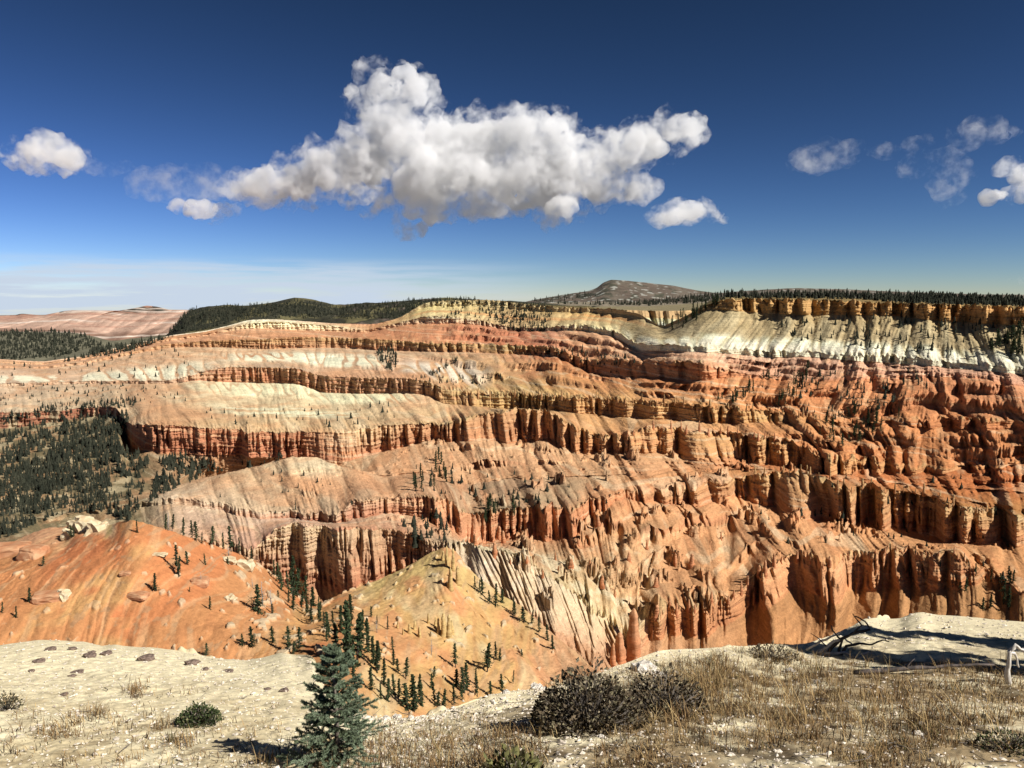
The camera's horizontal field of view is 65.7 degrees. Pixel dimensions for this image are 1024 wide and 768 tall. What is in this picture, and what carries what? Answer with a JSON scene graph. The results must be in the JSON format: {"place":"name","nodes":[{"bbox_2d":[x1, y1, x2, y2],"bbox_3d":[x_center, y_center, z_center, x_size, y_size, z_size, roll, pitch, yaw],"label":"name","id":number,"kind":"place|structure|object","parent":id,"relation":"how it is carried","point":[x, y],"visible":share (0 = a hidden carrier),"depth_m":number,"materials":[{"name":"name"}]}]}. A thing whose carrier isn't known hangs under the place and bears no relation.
{"place":"outdoors","nodes":[
{"label":"outdoors","id":0,"kind":"place"},
{"bbox_2d":[0,306,188,361],"bbox_3d":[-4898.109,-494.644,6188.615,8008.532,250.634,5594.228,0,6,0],"label":"cliffs","id":1,"kind":"structure","parent":0,"point":[127,326],"depth_m":4646.25,"materials":[{"name":"stone"}]},
{"bbox_2d":[0,520,600,717],"bbox_3d":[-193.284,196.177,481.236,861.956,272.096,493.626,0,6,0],"label":"hill slope","id":2,"kind":"structure","parent":0,"point":[98,607],"depth_m":376.09,"materials":[{"name":"orange soil"}]},
{"bbox_2d":[0,541,31,557],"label":"outcrop","id":3,"kind":"object","parent":2,"relation":"on","point":[8,549],"visible":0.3,"depth_m":408.44,"materials":[{"name":"stone"}]},
{"bbox_2d":[16,544,49,560],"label":"outcrop","id":4,"kind":"object","parent":2,"relation":"on","point":[34,552],"visible":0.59,"depth_m":392.23,"materials":[{"name":"stone"}]},
{"bbox_2d":[30,589,59,604],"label":"outcrop","id":5,"kind":"object","parent":2,"relation":"on","point":[45,596],"visible":0.79,"depth_m":348.98,"materials":[{"name":"stone"}]},
{"bbox_2d":[57,589,71,601],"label":"outcrop","id":6,"kind":"object","parent":2,"relation":"on","point":[64,594],"visible":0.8,"depth_m":350.87,"materials":[{"name":"beige stone"}]},
{"bbox_2d":[60,526,75,540],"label":"outcrop","id":7,"kind":"object","parent":2,"relation":"on","point":[64,536],"visible":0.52,"depth_m":415.29,"materials":[{"name":"beige stone"}]},
{"bbox_2d":[66,515,94,532],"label":"outcrop","id":8,"kind":"object","parent":2,"relation":"on","point":[78,523],"visible":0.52,"depth_m":415.99,"materials":[{"name":"beige stone"}]},
{"bbox_2d":[83,520,108,536],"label":"outcrop","id":9,"kind":"object","parent":2,"relation":"on","point":[92,526],"visible":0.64,"depth_m":408.66,"materials":[{"name":"beige stone"}]},
{"bbox_2d":[118,570,130,576],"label":"outcrop","id":10,"kind":"object","parent":2,"relation":"on","point":[125,573],"visible":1,"depth_m":362.67,"materials":[{"name":"stone"}]},
{"bbox_2d":[126,590,149,600],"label":"outcrop","id":11,"kind":"object","parent":2,"relation":"on","point":[140,595],"visible":1,"depth_m":353.52,"materials":[{"name":"stone"}]},
{"bbox_2d":[150,573,160,590],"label":"conifer","id":12,"kind":"object","parent":2,"relation":"on","point":[154,587],"visible":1,"depth_m":358.09,"materials":[{"name":"green plant"}]},
{"bbox_2d":[152,552,167,556],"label":"outcrop","id":13,"kind":"object","parent":2,"relation":"on","point":[161,554],"visible":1,"depth_m":379.47,"materials":[{"name":"beige stone"}]},
{"bbox_2d":[171,545,177,567],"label":"conifer","id":14,"kind":"object","parent":2,"relation":"on","point":[176,557],"visible":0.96,"depth_m":375.03,"materials":[{"name":"green plant"}]},
{"bbox_2d":[176,556,181,576],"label":"conifer","id":15,"kind":"object","parent":2,"relation":"on","point":[178,568],"visible":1,"depth_m":371.76,"materials":[{"name":"green plant"}]},
{"bbox_2d":[193,521,199,541],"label":"conifer","id":16,"kind":"object","parent":2,"relation":"on","point":[196,530],"visible":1,"depth_m":410.05,"materials":[{"name":"green plant"}]},
{"bbox_2d":[190,576,209,587],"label":"outcrop","id":17,"kind":"object","parent":2,"relation":"on","point":[201,581],"visible":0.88,"depth_m":375.49,"materials":[{"name":"stone"}]},
{"bbox_2d":[208,526,218,543],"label":"conifer","id":18,"kind":"object","parent":2,"relation":"on","point":[212,535],"visible":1,"depth_m":415.88,"materials":[{"name":"green plant"}]},
{"bbox_2d":[222,556,236,564],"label":"outcrop","id":19,"kind":"object","parent":2,"relation":"on","point":[231,560],"visible":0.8,"depth_m":412.64,"materials":[{"name":"beige stone"}]},
{"bbox_2d":[226,526,235,551],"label":"conifer","id":20,"kind":"object","parent":2,"relation":"on","point":[230,538],"visible":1,"depth_m":426.33,"materials":[{"name":"green plant"}]},
{"bbox_2d":[224,593,237,600],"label":"outcrop","id":21,"kind":"object","parent":2,"relation":"on","point":[230,596],"visible":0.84,"depth_m":374.76,"materials":[{"name":"beige stone"}]},
{"bbox_2d":[236,559,255,571],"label":"outcrop","id":22,"kind":"object","parent":2,"relation":"on","point":[248,565],"visible":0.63,"depth_m":417.36,"materials":[{"name":"beige stone"}]},
{"bbox_2d":[245,626,257,647],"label":"juniper bush","id":23,"kind":"object","parent":2,"relation":"on","point":[250,630],"visible":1,"depth_m":335.58,"materials":[{"name":"green plant"}]},
{"bbox_2d":[248,584,266,614],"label":"juniper bush","id":24,"kind":"object","parent":2,"relation":"on","point":[257,592],"visible":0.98,"depth_m":372.90,"materials":[{"name":"green plant"}]},
{"bbox_2d":[267,626,276,643],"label":"juniper bush","id":25,"kind":"object","parent":2,"relation":"on","point":[272,637],"visible":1,"depth_m":339.87,"materials":[{"name":"green plant"}]},
{"bbox_2d":[283,626,292,648],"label":"juniper bush","id":26,"kind":"object","parent":2,"relation":"on","point":[287,632],"visible":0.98,"depth_m":332.90,"materials":[{"name":"green plant"}]},
{"bbox_2d":[287,572,296,597],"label":"conifer","id":27,"kind":"object","parent":2,"relation":"on","point":[291,584],"visible":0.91,"depth_m":425.60,"materials":[{"name":"green plant"}]},
{"bbox_2d":[289,555,295,590],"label":"conifer","id":28,"kind":"object","parent":2,"relation":"on","point":[292,566],"visible":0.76,"depth_m":443.09,"materials":[{"name":"green plant"}]},
{"bbox_2d":[289,591,297,609],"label":"conifer","id":29,"kind":"object","parent":2,"relation":"on","point":[293,601],"visible":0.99,"depth_m":406.64,"materials":[{"name":"green plant"}]},
{"bbox_2d":[294,567,303,596],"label":"conifer","id":30,"kind":"object","parent":2,"relation":"on","point":[298,583],"visible":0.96,"depth_m":438.62,"materials":[{"name":"green plant"}]},
{"bbox_2d":[295,627,307,649],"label":"juniper bush","id":31,"kind":"object","parent":2,"relation":"on","point":[299,633],"visible":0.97,"depth_m":336.17,"materials":[{"name":"green plant"}]},
{"bbox_2d":[298,591,304,607],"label":"conifer","id":32,"kind":"object","parent":2,"relation":"on","point":[301,599],"visible":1,"depth_m":418.89,"materials":[{"name":"green plant"}]},
{"bbox_2d":[300,575,309,600],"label":"conifer","id":33,"kind":"object","parent":2,"relation":"on","point":[305,585],"visible":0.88,"depth_m":444.48,"materials":[{"name":"green plant"}]},
{"bbox_2d":[306,599,313,622],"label":"conifer","id":34,"kind":"object","parent":2,"relation":"on","point":[311,614],"visible":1,"depth_m":382.89,"materials":[{"name":"green plant"}]},
{"bbox_2d":[309,586,316,606],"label":"conifer","id":35,"kind":"object","parent":2,"relation":"on","point":[312,596],"visible":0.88,"depth_m":443.74,"materials":[{"name":"green plant"}]},
{"bbox_2d":[316,603,322,621],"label":"conifer","id":36,"kind":"object","parent":2,"relation":"on","point":[318,616],"visible":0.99,"depth_m":384.54,"materials":[{"name":"green plant"}]},
{"bbox_2d":[323,611,332,637],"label":"conifer","id":37,"kind":"object","parent":2,"relation":"on","point":[327,620],"visible":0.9,"depth_m":353.21,"materials":[{"name":"green plant"}]},
{"bbox_2d":[331,623,342,647],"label":"conifer","id":38,"kind":"object","parent":2,"relation":"on","point":[335,637],"visible":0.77,"depth_m":328.46,"materials":[{"name":"green plant"}]},
{"bbox_2d":[337,605,343,632],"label":"conifer","id":39,"kind":"object","parent":2,"relation":"on","point":[340,610],"visible":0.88,"depth_m":364.70,"materials":[{"name":"green plant"}]},
{"bbox_2d":[341,619,346,651],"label":"conifer","id":40,"kind":"object","parent":2,"relation":"on","point":[344,648],"visible":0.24,"depth_m":323.76,"materials":[{"name":"green plant"}]},
{"bbox_2d":[339,599,364,667],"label":"conifer","id":41,"kind":"object","parent":2,"relation":"on","point":[346,615],"visible":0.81,"depth_m":317.90,"materials":[{"name":"green plant"}]},
{"bbox_2d":[349,664,359,691],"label":"conifer","id":42,"kind":"object","parent":2,"relation":"on","point":[353,674],"visible":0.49,"depth_m":297.44,"materials":[{"name":"green plant"}]},
{"bbox_2d":[352,612,367,661],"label":"conifer","id":43,"kind":"object","parent":2,"relation":"on","point":[359,636],"visible":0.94,"depth_m":325.79,"materials":[{"name":"green plant"}]},
{"bbox_2d":[363,617,370,652],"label":"conifer","id":44,"kind":"object","parent":2,"relation":"on","point":[367,630],"visible":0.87,"depth_m":347.32,"materials":[{"name":"green plant"}]},
{"bbox_2d":[365,667,375,690],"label":"conifer","id":45,"kind":"object","parent":2,"relation":"on","point":[371,680],"visible":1,"depth_m":307.98,"materials":[{"name":"green plant"}]},
{"bbox_2d":[369,635,374,663],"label":"conifer","id":46,"kind":"object","parent":2,"relation":"on","point":[372,647],"visible":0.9,"depth_m":336.46,"materials":[{"name":"green plant"}]},
{"bbox_2d":[372,640,380,672],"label":"conifer","id":47,"kind":"object","parent":2,"relation":"on","point":[376,659],"visible":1,"depth_m":331.93,"materials":[{"name":"green plant"}]},
{"bbox_2d":[381,658,386,684],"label":"conifer","id":48,"kind":"object","parent":2,"relation":"on","point":[384,676],"visible":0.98,"depth_m":323.55,"materials":[{"name":"green plant"}]},
{"bbox_2d":[384,678,392,701],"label":"conifer","id":49,"kind":"object","parent":2,"relation":"on","point":[388,690],"visible":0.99,"depth_m":310.56,"materials":[{"name":"green plant"}]},
{"bbox_2d":[391,674,397,694],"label":"conifer","id":50,"kind":"object","parent":2,"relation":"on","point":[393,685],"visible":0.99,"depth_m":320.65,"materials":[{"name":"green plant"}]},
{"bbox_2d":[396,678,401,696],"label":"conifer","id":51,"kind":"object","parent":2,"relation":"on","point":[399,689],"visible":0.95,"depth_m":321.91,"materials":[{"name":"green plant"}]},
{"bbox_2d":[397,683,412,710],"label":"conifer","id":52,"kind":"object","parent":2,"relation":"on","point":[405,699],"visible":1,"depth_m":315.02,"materials":[{"name":"green plant"}]},
{"bbox_2d":[401,657,409,678],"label":"conifer","id":53,"kind":"object","parent":2,"relation":"on","point":[406,672],"visible":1,"depth_m":341.63,"materials":[{"name":"green plant"}]},
{"bbox_2d":[408,674,420,711],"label":"conifer","id":54,"kind":"object","parent":2,"relation":"on","point":[414,700],"visible":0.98,"depth_m":316.35,"materials":[{"name":"green plant"}]},
{"bbox_2d":[417,679,425,706],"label":"conifer","id":55,"kind":"object","parent":2,"relation":"on","point":[421,696],"visible":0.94,"depth_m":326.71,"materials":[{"name":"green plant"}]},
{"bbox_2d":[431,682,436,703],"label":"conifer","id":56,"kind":"object","parent":2,"relation":"on","point":[433,692],"visible":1,"depth_m":335.64,"materials":[{"name":"green plant"}]},
{"bbox_2d":[435,691,442,706],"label":"conifer","id":57,"kind":"object","parent":2,"relation":"on","point":[438,698],"visible":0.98,"depth_m":334.50,"materials":[{"name":"green plant"}]},
{"bbox_2d":[441,613,446,637],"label":"rock spire","id":58,"kind":"object","parent":2,"relation":"on","point":[443,628],"visible":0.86,"depth_m":399.14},
{"bbox_2d":[441,688,448,706],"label":"conifer","id":59,"kind":"object","parent":2,"relation":"on","point":[444,697],"visible":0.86,"depth_m":335.81,"materials":[{"name":"green plant"}]},
{"bbox_2d":[446,615,451,638],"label":"rock spire","id":60,"kind":"object","parent":2,"relation":"on","point":[449,632],"visible":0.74,"depth_m":399.89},
{"bbox_2d":[447,568,453,591],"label":"rock spire","id":61,"kind":"object","parent":2,"relation":"on","point":[450,584],"visible":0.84,"depth_m":443.88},
{"bbox_2d":[451,548,454,571],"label":"rock spire","id":62,"kind":"object","parent":2,"relation":"on","point":[453,564],"visible":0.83,"depth_m":461.97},
{"bbox_2d":[449,643,457,667],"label":"conifer","id":63,"kind":"object","parent":2,"relation":"on","point":[454,661],"visible":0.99,"depth_m":376.33,"materials":[{"name":"green plant"}]},
{"bbox_2d":[450,683,457,704],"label":"conifer","id":64,"kind":"object","parent":2,"relation":"on","point":[453,696],"visible":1,"depth_m":344.76,"materials":[{"name":"green plant"}]},
{"bbox_2d":[453,668,459,686],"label":"conifer","id":65,"kind":"object","parent":2,"relation":"on","point":[456,679],"visible":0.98,"depth_m":359.05,"materials":[{"name":"green plant"}]},
{"bbox_2d":[455,566,461,586],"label":"rock spire","id":66,"kind":"object","parent":2,"relation":"on","point":[458,582],"visible":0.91,"depth_m":451.85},
{"bbox_2d":[456,667,469,693],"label":"conifer","id":67,"kind":"object","parent":2,"relation":"on","point":[463,678],"visible":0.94,"depth_m":356.77,"materials":[{"name":"green plant"}]},
{"bbox_2d":[464,662,471,690],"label":"conifer","id":68,"kind":"object","parent":2,"relation":"on","point":[466,668],"visible":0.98,"depth_m":360.46,"materials":[{"name":"green plant"}]},
{"bbox_2d":[472,675,480,696],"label":"conifer","id":69,"kind":"object","parent":2,"relation":"on","point":[476,686],"visible":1,"depth_m":357.95,"materials":[{"name":"green plant"}]},
{"bbox_2d":[479,577,485,594],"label":"conifer","id":70,"kind":"object","parent":2,"relation":"on","point":[481,586],"visible":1,"depth_m":458.31,"materials":[{"name":"green plant"}]},
{"bbox_2d":[482,642,493,671],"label":"conifer","id":71,"kind":"object","parent":2,"relation":"on","point":[487,657],"visible":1,"depth_m":378.57,"materials":[{"name":"green plant"}]},
{"bbox_2d":[493,583,500,607],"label":"conifer","id":72,"kind":"object","parent":2,"relation":"on","point":[495,596],"visible":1,"depth_m":453.96,"materials":[{"name":"green plant"}]},
{"bbox_2d":[518,606,526,621],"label":"conifer","id":73,"kind":"object","parent":2,"relation":"on","point":[522,613],"visible":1,"depth_m":445.10,"materials":[{"name":"green plant"}]},
{"bbox_2d":[609,643,615,666],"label":"rock spire","id":74,"kind":"object","parent":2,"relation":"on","point":[612,663],"visible":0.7,"depth_m":718.61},
{"bbox_2d":[615,632,625,664],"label":"rock spire","id":75,"kind":"object","parent":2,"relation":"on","point":[620,652],"visible":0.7,"depth_m":722.41,"materials":[{"name":"stone"}]},
{"bbox_2d":[626,608,640,661],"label":"rock spire","id":76,"kind":"object","parent":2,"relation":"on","point":[633,651],"visible":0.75,"depth_m":728.02,"materials":[{"name":"stone"}]},
{"bbox_2d":[166,298,596,335],"bbox_3d":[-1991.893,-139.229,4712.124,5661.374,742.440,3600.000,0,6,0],"label":"wooded hills","id":77,"kind":"structure","parent":0,"point":[354,320],"depth_m":3568.53,"materials":[{"name":"plant"}]},
{"bbox_2d":[0,296,1023,671],"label":"canyon terrain","id":78,"kind":"structure","parent":0,"point":[666,492],"depth_m":1140.85,"materials":[{"name":"stone"}]},
{"bbox_2d":[492,542,497,558],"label":"rock spire","id":79,"kind":"object","parent":78,"relation":"attached to","point":[494,552],"visible":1,"depth_m":781.77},
{"bbox_2d":[496,526,500,539],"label":"rock spire","id":80,"kind":"object","parent":78,"relation":"attached to","point":[498,535],"visible":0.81,"depth_m":952.21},
{"bbox_2d":[595,514,600,531],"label":"rock spire","id":81,"kind":"object","parent":78,"relation":"attached to","point":[598,523],"visible":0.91,"depth_m":922.83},
{"bbox_2d":[599,575,604,589],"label":"rock spire","id":82,"kind":"object","parent":78,"relation":"attached to","point":[601,585],"visible":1,"depth_m":813.29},
{"bbox_2d":[654,605,658,621],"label":"rock spire","id":83,"kind":"object","parent":78,"relation":"attached to","point":[656,612],"visible":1,"depth_m":754.10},
{"bbox_2d":[688,554,693,569],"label":"rock spire","id":84,"kind":"object","parent":78,"relation":"attached to","point":[691,563],"visible":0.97,"depth_m":874.00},
{"bbox_2d":[762,560,767,578],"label":"rock spire","id":85,"kind":"object","parent":78,"relation":"attached to","point":[765,569],"visible":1,"depth_m":825.18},
{"bbox_2d":[0,612,1023,767],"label":"rocky ground","id":86,"kind":"structure","parent":0,"point":[902,647],"depth_m":8.95,"materials":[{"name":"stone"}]},
{"bbox_2d":[0,690,22,711],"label":"shrub","id":87,"kind":"object","parent":86,"relation":"on","point":[9,702],"visible":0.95,"depth_m":8.27,"materials":[{"name":"plant"}]},
{"bbox_2d":[32,658,45,662],"bbox_3d":[-6.791,3.980,11.376,0.180,0.081,0.148,-2,6,-17],"label":"stone","id":88,"kind":"object","parent":86,"relation":"on","point":[40,660],"visible":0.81,"depth_m":11.36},
{"bbox_2d":[83,652,96,657],"bbox_3d":[-6.296,4.045,11.814,0.207,0.088,0.169,1,6,8],"label":"stone","id":89,"kind":"object","parent":86,"relation":"on","point":[90,655],"visible":0.84,"depth_m":11.78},
{"bbox_2d":[137,653,154,660],"bbox_3d":[-5.506,4.127,11.931,0.258,0.109,0.210,-2,7,-19],"label":"stone","id":90,"kind":"object","parent":86,"relation":"on","point":[148,657],"visible":0.88,"depth_m":11.88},
{"bbox_2d":[184,659,200,664],"bbox_3d":[-4.742,4.133,11.772,0.245,0.094,0.165,-1,6,-7],"label":"stone","id":91,"kind":"object","parent":86,"relation":"on","point":[193,661],"visible":0.93,"depth_m":11.73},
{"bbox_2d":[174,701,223,728],"bbox_3d":[-3.016,3.170,7.647,0.450,0.227,0.377,0,6,0],"label":"juniper bush","id":92,"kind":"object","parent":86,"relation":"on","point":[205,715],"visible":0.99,"depth_m":7.62,"materials":[{"name":"plant"}]},
{"bbox_2d":[276,643,388,767],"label":"blue spruce","id":93,"kind":"object","parent":86,"relation":"on","point":[338,692],"visible":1,"depth_m":6.19,"materials":[{"name":"green plant"}]},
{"bbox_2d":[0,640,1023,767],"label":"dry grass","id":94,"kind":"structure","parent":86,"relation":"on","point":[702,679],"depth_m":7.73,"materials":[{"name":"plant"}]},
{"bbox_2d":[481,743,543,767],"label":"shrub","id":95,"kind":"object","parent":86,"relation":"on","point":[524,757],"visible":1,"depth_m":5.91,"materials":[{"name":"plant"}]},
{"bbox_2d":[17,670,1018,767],"bbox_3d":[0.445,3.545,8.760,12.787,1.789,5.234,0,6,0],"label":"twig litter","id":96,"kind":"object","parent":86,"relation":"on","point":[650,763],"visible":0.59,"depth_m":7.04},
{"bbox_2d":[530,682,542,690],"bbox_3d":[0.312,3.917,10.245,0.159,0.104,0.156,1,6,7],"label":"limestone rock","id":97,"kind":"object","parent":86,"relation":"on","point":[535,686],"visible":0.84,"depth_m":10.20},
{"bbox_2d":[529,653,647,738],"bbox_3d":[0.749,3.001,7.698,1.174,0.732,0.952,0,6,0],"label":"shrub","id":98,"kind":"object","parent":86,"relation":"on","point":[565,710],"visible":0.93,"depth_m":7.61,"materials":[{"name":"plant"}]},
{"bbox_2d":[630,660,656,673],"bbox_3d":[1.800,3.898,10.870,0.312,0.207,0.317,-1,6,-12],"label":"limestone rock","id":99,"kind":"object","parent":86,"relation":"on","point":[642,664],"visible":0.64,"depth_m":10.80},
{"bbox_2d":[620,662,709,718],"bbox_3d":[1.559,3.138,8.192,0.992,0.545,0.821,0,6,0],"label":"shrub","id":100,"kind":"object","parent":86,"relation":"on","point":[650,699],"visible":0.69,"depth_m":8.19,"materials":[{"name":"plant"}]},
{"bbox_2d":[748,640,799,664],"bbox_3d":[4.060,4.173,12.390,0.793,0.273,0.647,0,6,0],"label":"shrub","id":101,"kind":"object","parent":86,"relation":"on","point":[780,657],"visible":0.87,"depth_m":12.39,"materials":[{"name":"plant"}]},
{"bbox_2d":[805,613,888,655],"bbox_3d":[5.684,4.297,13.423,1.410,0.781,0.215,-1,6,-6],"label":"deadwood","id":102,"kind":"object","parent":86,"relation":"on","point":[831,644],"visible":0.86,"depth_m":13.43,"materials":[{"name":"grey wood"}]},
{"bbox_2d":[852,658,994,674],"bbox_3d":[5.947,4.062,11.427,2.086,0.255,0.094,0,6,-2],"label":"fallen log","id":103,"kind":"object","parent":86,"relation":"on","point":[909,668],"visible":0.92,"depth_m":11.40,"materials":[{"name":"grey wood"}]},
{"bbox_2d":[975,726,1023,756],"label":"shrub","id":104,"kind":"object","parent":86,"relation":"on","point":[1013,742],"visible":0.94,"depth_m":6.80,"materials":[{"name":"plant"}]},
{"bbox_2d":[1004,643,1023,683],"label":"bleached root","id":105,"kind":"object","parent":86,"relation":"on","point":[1010,653],"visible":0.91,"depth_m":10.54,"materials":[{"name":"white wood"}]},
{"bbox_2d":[0,0,1023,314],"label":"sky","id":106,"kind":"structure","parent":0,"point":[166,154],"materials":[{"name":"blue"}]},
{"bbox_2d":[0,288,1023,582],"bbox_3d":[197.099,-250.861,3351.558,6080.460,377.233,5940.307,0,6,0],"label":"distant conifers","id":107,"kind":"object","parent":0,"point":[34,480],"visible":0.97,"depth_m":1390.48,"materials":[{"name":"plant"}]},
{"bbox_2d":[593,303,704,324],"bbox_3d":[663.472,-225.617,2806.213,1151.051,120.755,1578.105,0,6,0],"label":"rim","id":108,"kind":"object","parent":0,"point":[656,314],"visible":0.13,"depth_m":2292.93,"materials":[{"name":"stone"}]},
{"bbox_2d":[526,280,1023,306],"bbox_3d":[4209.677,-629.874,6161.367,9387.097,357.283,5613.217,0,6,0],"label":"mesa hills","id":109,"kind":"structure","parent":0,"point":[611,291],"depth_m":5796.71,"materials":[{"name":"stone"}]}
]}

